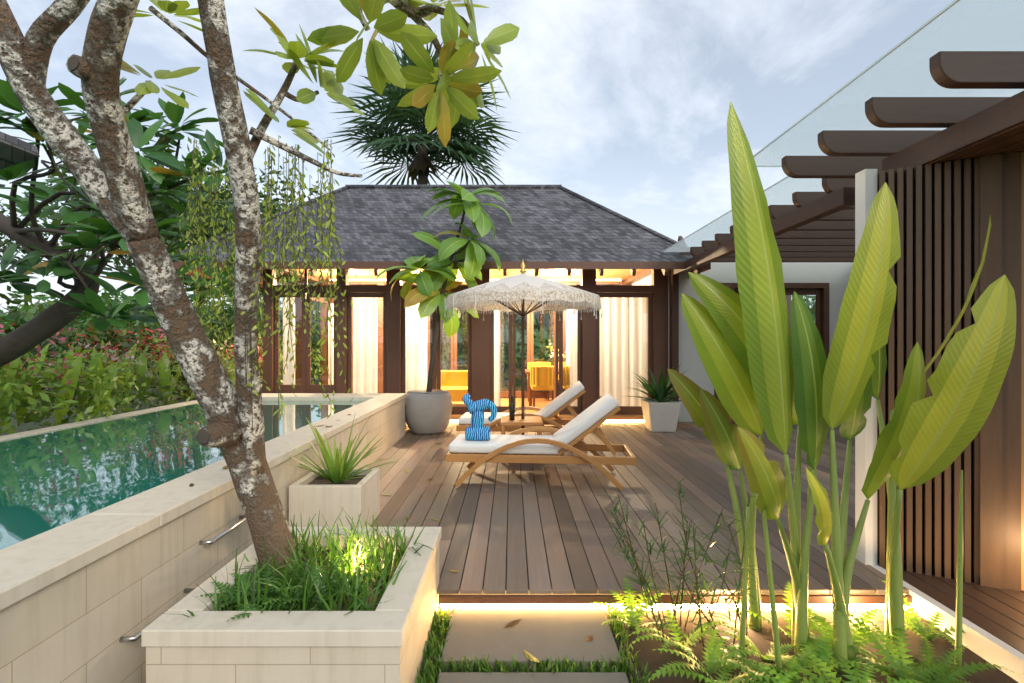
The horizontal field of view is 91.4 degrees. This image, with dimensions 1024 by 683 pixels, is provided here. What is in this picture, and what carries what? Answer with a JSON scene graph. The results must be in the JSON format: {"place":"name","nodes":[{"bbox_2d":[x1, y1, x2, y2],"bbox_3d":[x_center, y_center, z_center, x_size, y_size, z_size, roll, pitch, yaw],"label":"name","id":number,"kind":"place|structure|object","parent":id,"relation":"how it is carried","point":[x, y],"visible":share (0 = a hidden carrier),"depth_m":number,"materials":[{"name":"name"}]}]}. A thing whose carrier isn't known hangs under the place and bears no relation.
{"place":"outdoors","nodes":[
{"label":"outdoors","id":0,"kind":"place"},
{"bbox_2d":[0,131,814,434],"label":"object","id":1,"kind":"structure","parent":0,"point":[103,382],"depth_m":7.96,"materials":[{"name":"green plant"}]},
{"bbox_2d":[0,131,39,169],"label":"roof corner","id":2,"kind":"object","parent":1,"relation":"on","point":[14,151],"visible":1,"depth_m":3.49,"materials":[{"name":"grey"}]},
{"bbox_2d":[0,304,814,361],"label":"hill","id":3,"kind":"structure","parent":0,"point":[543,332],"depth_m":53.46,"materials":[{"name":"green plant"}]},
{"bbox_2d":[0,282,814,365],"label":"hill trees","id":4,"kind":"object","parent":3,"relation":"on","point":[109,302],"visible":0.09,"depth_m":46.70,"materials":[{"name":"green plant"}]},
{"bbox_2d":[405,421,409,434],"bbox_3d":[-3.255,1.341,8.715,2.990,0.579,1.230,0,0,0],"label":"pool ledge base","id":5,"kind":"object","parent":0,"point":[407,429],"depth_m":8.34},
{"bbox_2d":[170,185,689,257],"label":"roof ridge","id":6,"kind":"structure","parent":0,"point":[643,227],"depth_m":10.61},
{"bbox_2d":[0,360,905,674],"bbox_3d":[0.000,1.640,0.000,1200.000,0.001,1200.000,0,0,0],"label":"ground","id":7,"kind":"structure","parent":0,"point":[144,406],"depth_m":11.08,"materials":[{"name":"green plant"}]},
{"bbox_2d":[0,77,267,366],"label":"tree","id":8,"kind":"object","parent":7,"relation":"on","point":[91,301],"depth_m":4.50,"materials":[{"name":"green plant"}]},
{"bbox_2d":[0,398,404,682],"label":"pool walls","id":9,"kind":"structure","parent":7,"relation":"on","point":[74,627],"depth_m":2.25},
{"bbox_2d":[0,401,364,549],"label":"water","id":10,"kind":"structure","parent":9,"relation":"in","point":[49,480],"depth_m":3.79,"materials":[{"name":"teal liquid"}]},
{"bbox_2d":[119,515,245,641],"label":"rails","id":11,"kind":"object","parent":9,"relation":"attached to","point":[135,637],"visible":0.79,"depth_m":2.75,"materials":[{"name":"metal"}]},
{"bbox_2d":[0,393,406,610],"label":"pool coping","id":12,"kind":"object","parent":9,"relation":"on","point":[32,565],"visible":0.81,"depth_m":2.48,"materials":[{"name":"beige stone"}]},
{"bbox_2d":[146,545,438,682],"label":"planter box","id":13,"kind":"object","parent":7,"relation":"on","point":[403,663],"visible":0.25,"depth_m":2.01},
{"bbox_2d":[0,0,519,580],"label":"frangipani","id":14,"kind":"object","parent":13,"relation":"on","point":[112,184],"depth_m":2.19,"materials":[{"name":"grey plant"}]},
{"bbox_2d":[67,56,209,443],"bbox_3d":[-1.521,-0.269,2.081,0.072,1.512,0.592,0,0,12],"label":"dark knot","id":15,"kind":"object","parent":14,"relation":"attached to","point":[73,65],"visible":1,"depth_m":1.80,"materials":[{"name":"brown plant"}]},
{"bbox_2d":[166,135,356,431],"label":"hanging vines","id":16,"kind":"object","parent":14,"relation":"attached to","point":[268,214],"visible":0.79,"depth_m":2.51,"materials":[{"name":"green plant"}]},
{"bbox_2d":[141,527,440,646],"bbox_3d":[-0.963,1.190,2.562,1.045,0.068,1.125,0,0,0],"label":"planter ledge","id":17,"kind":"object","parent":13,"relation":"on","point":[386,623],"visible":0.74,"depth_m":2.08,"materials":[{"name":"beige stone"}]},
{"bbox_2d":[222,550,403,610],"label":"planter soil","id":18,"kind":"structure","parent":13,"relation":"in","point":[343,607],"depth_m":2.52,"materials":[{"name":"brown soil"}]},
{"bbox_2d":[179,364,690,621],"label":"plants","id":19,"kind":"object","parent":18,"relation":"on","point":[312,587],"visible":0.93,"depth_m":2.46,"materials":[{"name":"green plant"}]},
{"bbox_2d":[385,111,465,356],"bbox_3d":[-3.564,-3.723,20.085,3.198,12.462,3.187,0,0,-31],"label":"palm trunk","id":20,"kind":"object","parent":7,"relation":"on","point":[422,178],"visible":0.19,"depth_m":19.86,"materials":[{"name":"brown plant"}]},
{"bbox_2d":[322,32,519,184],"bbox_3d":[-3.708,-9.015,20.229,8.299,5.996,7.355,0,0,0],"label":"palm tree","id":21,"kind":"object","parent":20,"relation":"attached to","point":[460,148],"visible":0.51,"depth_m":19.48,"materials":[{"name":"green plant"}]},
{"bbox_2d":[437,608,628,682],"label":"pavers","id":22,"kind":"object","parent":7,"relation":"on","point":[540,634],"visible":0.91,"depth_m":2.65,"materials":[{"name":"beige stone"}]},
{"bbox_2d":[439,432,884,594],"bbox_3d":[2.440,1.580,6.205,8.320,0.100,6.250,0,0,0],"label":"wooden deck","id":23,"kind":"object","parent":7,"relation":"on","point":[569,569],"depth_m":3.08,"materials":[{"name":"brown wood"}]},
{"bbox_2d":[368,422,918,593],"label":"deck boards","id":24,"kind":"object","parent":23,"relation":"on","point":[572,521],"visible":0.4,"depth_m":4.36,"materials":[{"name":"brown wood"}]},
{"bbox_2d":[289,468,379,526],"bbox_3d":[-1.425,1.300,4.075,0.550,0.400,0.550,0,0,0],"label":"planter","id":25,"kind":"object","parent":24,"relation":"on","point":[306,501],"visible":0.66,"depth_m":3.80,"materials":[{"name":"stone"}]},
{"bbox_2d":[307,475,365,484],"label":"planter soil","id":26,"kind":"structure","parent":25,"relation":"in","point":[319,480],"depth_m":4.11,"materials":[{"name":"brown soil"}]},
{"bbox_2d":[189,414,649,662],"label":"fallen leaves","id":27,"kind":"object","parent":24,"relation":"on","point":[531,656],"visible":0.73,"depth_m":2.82,"materials":[{"name":"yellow plant"}]},
{"bbox_2d":[405,389,451,434],"bbox_3d":[-1.390,1.163,8.300,0.800,0.675,0.800,0,0,0],"label":"pot","id":28,"kind":"object","parent":24,"relation":"on","point":[428,413],"visible":0.96,"depth_m":7.99,"materials":[{"name":"ceramic"}]},
{"bbox_2d":[375,181,511,391],"bbox_3d":[-1.083,-0.856,8.204,2.185,3.564,1.445,0,0,0],"label":"potted tree","id":29,"kind":"object","parent":28,"relation":"in","point":[434,276],"depth_m":8.12,"materials":[{"name":"green plant"}]},
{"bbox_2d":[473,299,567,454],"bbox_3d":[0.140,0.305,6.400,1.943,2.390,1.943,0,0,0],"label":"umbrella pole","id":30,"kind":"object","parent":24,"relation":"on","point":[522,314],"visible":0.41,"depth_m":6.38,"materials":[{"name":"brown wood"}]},
{"bbox_2d":[446,273,600,311],"bbox_3d":[0.140,-0.657,6.400,1.970,0.445,1.970,0,0,0],"label":"umbrella canopy","id":31,"kind":"object","parent":30,"relation":"on","point":[525,287],"visible":0.98,"depth_m":5.78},
{"bbox_2d":[444,293,601,320],"bbox_3d":[0.138,-0.415,6.399,1.982,0.230,1.982,0,0,0],"label":"umbrella fringe","id":32,"kind":"object","parent":31,"relation":"attached to","point":[593,305],"visible":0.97,"depth_m":5.85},
{"bbox_2d":[520,260,525,273],"bbox_3d":[0.140,-0.965,6.400,0.086,0.190,0.090,0,0,0],"label":"umbrella finial","id":33,"kind":"object","parent":31,"relation":"on","point":[522,265],"visible":1,"depth_m":6.38,"materials":[{"name":"gold metal"}]},
{"bbox_2d":[501,416,542,463],"bbox_3d":[0.120,1.245,6.370,0.520,0.510,0.500,0,0,0],"label":"side table","id":34,"kind":"object","parent":24,"relation":"on","point":[528,421],"visible":0.48,"depth_m":6.13,"materials":[{"name":"brown wood"}]},
{"bbox_2d":[509,396,514,419],"bbox_3d":[0.000,0.840,6.300,0.068,0.300,0.072,0,0,0],"label":"bottle","id":35,"kind":"object","parent":34,"relation":"on","point":[511,411],"visible":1,"depth_m":6.27,"materials":[{"name":"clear glass"}]},
{"bbox_2d":[456,390,595,443],"bbox_3d":[0.217,1.079,7.235,1.994,0.831,0.878,0,0,0],"label":"lounge chair","id":36,"kind":"object","parent":24,"relation":"on","point":[557,422],"visible":0.39,"depth_m":6.92,"materials":[{"name":"brown wood"}]},
{"bbox_2d":[458,381,583,424],"bbox_3d":[0.143,0.877,7.240,1.796,0.581,0.729,0,0,0],"label":"lounger cushion","id":37,"kind":"object","parent":36,"relation":"on","point":[562,399],"visible":0.63,"depth_m":6.99,"materials":[{"name":"white fabric"}]},
{"bbox_2d":[446,406,635,489],"bbox_3d":[0.307,1.079,5.445,1.994,0.831,0.878,0,0,0],"label":"lounge chair","id":38,"kind":"object","parent":24,"relation":"on","point":[597,460],"visible":0.59,"depth_m":5.12,"materials":[{"name":"brown wood"}]},
{"bbox_2d":[462,393,496,440],"bbox_3d":[-0.353,0.818,5.469,0.384,0.506,0.275,0,0,0],"label":"towel","id":39,"kind":"object","parent":38,"relation":"on","point":[476,430],"visible":1,"depth_m":5.39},
{"bbox_2d":[449,393,617,454],"bbox_3d":[0.233,0.877,5.450,1.796,0.581,0.729,0,0,0],"label":"lounger cushion","id":40,"kind":"object","parent":38,"relation":"on","point":[587,418],"visible":0.88,"depth_m":5.20,"materials":[{"name":"white fabric"}]},
{"bbox_2d":[640,399,680,431],"bbox_3d":[2.520,1.255,8.500,0.538,0.490,0.538,0,0,0],"label":"white pot","id":41,"kind":"object","parent":24,"relation":"on","point":[660,417],"visible":0.88,"depth_m":8.27,"materials":[{"name":"ceramic"}]},
{"bbox_2d":[440,604,910,609],"bbox_3d":[0.985,1.596,3.012,2.830,0.038,0.016,0,0,0],"label":"deck light","id":42,"kind":"object","parent":24,"relation":"attached to","point":[823,607],"visible":0.29,"depth_m":3.00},
{"bbox_2d":[669,51,1023,422],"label":"pergola","id":43,"kind":"object","parent":24,"relation":"on","point":[813,226],"visible":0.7,"depth_m":4.17,"materials":[{"name":"brown wood"}]},
{"bbox_2d":[662,0,959,251],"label":"glass canopy edge","id":44,"kind":"object","parent":43,"relation":"attached to","point":[884,55],"visible":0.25,"depth_m":3.09,"materials":[{"name":"glass"}]},
{"bbox_2d":[882,91,1023,172],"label":"pergola beam","id":45,"kind":"structure","parent":43,"relation":"attached to","point":[1000,117],"depth_m":2.94,"materials":[{"name":"brown wood"}]},
{"bbox_2d":[922,123,1023,167],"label":"ceiling","id":46,"kind":"structure","parent":45,"relation":"attached to","point":[987,146],"depth_m":2.93,"materials":[{"name":"brown wood"}]},
{"bbox_2d":[439,595,911,603],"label":"deck fascia","id":47,"kind":"structure","parent":23,"relation":"attached to","point":[589,599],"depth_m":3.00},
{"bbox_2d":[855,169,876,564],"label":"pier","id":48,"kind":"structure","parent":23,"relation":"on","point":[865,195],"depth_m":3.36,"materials":[{"name":"white paint"}]},
{"bbox_2d":[421,611,1018,682],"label":"soil bed","id":49,"kind":"object","parent":7,"relation":"on","point":[762,640],"visible":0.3,"depth_m":2.64,"materials":[{"name":"brown soil"}]},
{"bbox_2d":[416,602,650,682],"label":"grass","id":50,"kind":"structure","parent":49,"relation":"on","point":[429,668],"depth_m":2.48,"materials":[{"name":"green plant"}]},
{"bbox_2d":[588,474,1023,682],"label":"ferns","id":51,"kind":"object","parent":49,"relation":"on","point":[795,666],"visible":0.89,"depth_m":2.55,"materials":[{"name":"green plant"}]},
{"bbox_2d":[667,101,1015,681],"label":"heliconia","id":52,"kind":"object","parent":49,"relation":"on","point":[760,373],"depth_m":2.44,"materials":[{"name":"green plant"}]},
{"bbox_2d":[632,262,852,421],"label":"link wall","id":53,"kind":"structure","parent":7,"relation":"on","point":[835,275],"depth_m":9.40,"materials":[{"name":"white paint"}]},
{"bbox_2d":[714,283,828,424],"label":"link door","id":54,"kind":"structure","parent":53,"relation":"in","point":[820,291],"depth_m":9.37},
{"bbox_2d":[870,565,1023,682],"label":"porch plinth","id":55,"kind":"structure","parent":7,"relation":"on","point":[985,645],"depth_m":2.60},
{"bbox_2d":[878,564,1023,653],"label":"porch boards","id":56,"kind":"object","parent":55,"relation":"on","point":[997,613],"visible":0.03,"depth_m":2.87,"materials":[{"name":"brown wood"}]},
{"bbox_2d":[979,152,1020,590],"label":"wall","id":57,"kind":"structure","parent":56,"relation":"on","point":[1000,442],"depth_m":3.04,"materials":[{"name":"brown wood"}]},
{"bbox_2d":[0,0,1023,314],"label":"sky","id":58,"kind":"structure","parent":0,"point":[621,105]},
{"bbox_2d":[734,290,790,332],"bbox_3d":[5.000,0.025,10.910,3.400,3.210,2.580,0,0,0],"label":"link room","id":59,"kind":"object","parent":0,"point":[788,299],"depth_m":12.00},
{"bbox_2d":[1021,152,1023,590],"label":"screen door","id":60,"kind":"structure","parent":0,"point":[1022,370],"depth_m":3.01,"materials":[{"name":"brown wood"}]},
{"bbox_3d":[-0.875,1.548,10.900,7.610,0.164,3.000,0,0,0],"label":"pavilion","id":61,"kind":"object","parent":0,"visible":0},
{"bbox_2d":[451,398,643,419],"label":"pavilion floor","id":62,"kind":"structure","parent":61,"relation":"on","point":[541,402],"depth_m":10.61,"materials":[{"name":"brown wood"}]},
{"bbox_2d":[263,269,667,414],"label":"door frames","id":63,"kind":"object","parent":62,"relation":"on","point":[391,346],"visible":0.34,"depth_m":9.46,"materials":[{"name":"brown wood"}]},
{"bbox_2d":[173,188,710,287],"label":"pavilion roof","id":64,"kind":"structure","parent":63,"relation":"on","point":[547,228],"depth_m":9.28,"materials":[{"name":"grey tile"}]},
{"bbox_2d":[181,236,700,275],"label":"rafters","id":65,"kind":"object","parent":64,"relation":"attached to","point":[601,272],"visible":0.23,"depth_m":8.53,"materials":[{"name":"brown wood"}]},
{"bbox_2d":[283,298,647,405],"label":"curtains","id":66,"kind":"object","parent":63,"relation":"hanging from","point":[623,339],"visible":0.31,"depth_m":9.70,"materials":[{"name":"white fabric"}]},
{"bbox_2d":[297,269,643,279],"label":"ceiling","id":67,"kind":"structure","parent":63,"relation":"attached to","point":[623,274],"depth_m":11.03,"materials":[{"name":"white paint"}]},
{"bbox_2d":[333,279,620,280],"bbox_3d":[-0.875,-1.482,10.900,7.010,0.025,2.400,0,0,0],"label":"pavilion cove","id":68,"kind":"object","parent":63,"relation":"on","point":[491,279],"visible":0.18,"depth_m":12.04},
{"bbox_2d":[525,369,558,405],"bbox_3d":[1.025,1.025,11.250,1.450,0.750,1.000,0,0,0],"label":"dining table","id":69,"kind":"object","parent":62,"relation":"on","point":[527,371],"visible":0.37,"depth_m":10.81,"materials":[{"name":"brown wood"}]},
{"bbox_3d":[1.000,0.515,11.200,0.120,0.270,0.120,0,0,0],"label":"vase","id":70,"kind":"object","parent":69,"relation":"on","visible":0},
{"bbox_2d":[548,340,566,357],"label":"flowers","id":71,"kind":"object","parent":70,"relation":"in","point":[553,350],"visible":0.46,"depth_m":11.15,"materials":[{"name":"yellow plant"}]},
{"bbox_2d":[533,384,558,406],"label":"chair legs","id":72,"kind":"object","parent":62,"relation":"on","point":[547,395],"visible":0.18,"depth_m":10.63,"materials":[{"name":"brown wood"}]},
{"bbox_2d":[441,362,569,401],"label":"chairs","id":73,"kind":"object","parent":72,"relation":"on","point":[454,383],"visible":0.47,"depth_m":10.30,"materials":[{"name":"yellow fabric"}]},
{"bbox_2d":[450,420,643,421],"bbox_3d":[0.590,1.482,9.351,4.580,0.030,0.018,0,0,0],"label":"pavilion led","id":74,"kind":"object","parent":62,"relation":"attached to","point":[605,421],"depth_m":9.34},
{"bbox_3d":[3.728,1.580,1.190,2.545,0.100,4.380,0,0,0],"label":"porch","id":75,"kind":"object","parent":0,"visible":0},
{"bbox_2d":[877,161,972,578],"bbox_3d":[2.716,0.180,3.296,0.541,2.640,0.050,0,0,29],"label":"slat back","id":76,"kind":"object","parent":75,"relation":"on","point":[932,352],"depth_m":3.28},
{"bbox_2d":[879,157,978,583],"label":"slats","id":77,"kind":"object","parent":75,"relation":"on","point":[936,340],"visible":0.67,"depth_m":3.20,"materials":[{"name":"brown wood"}]}
]}

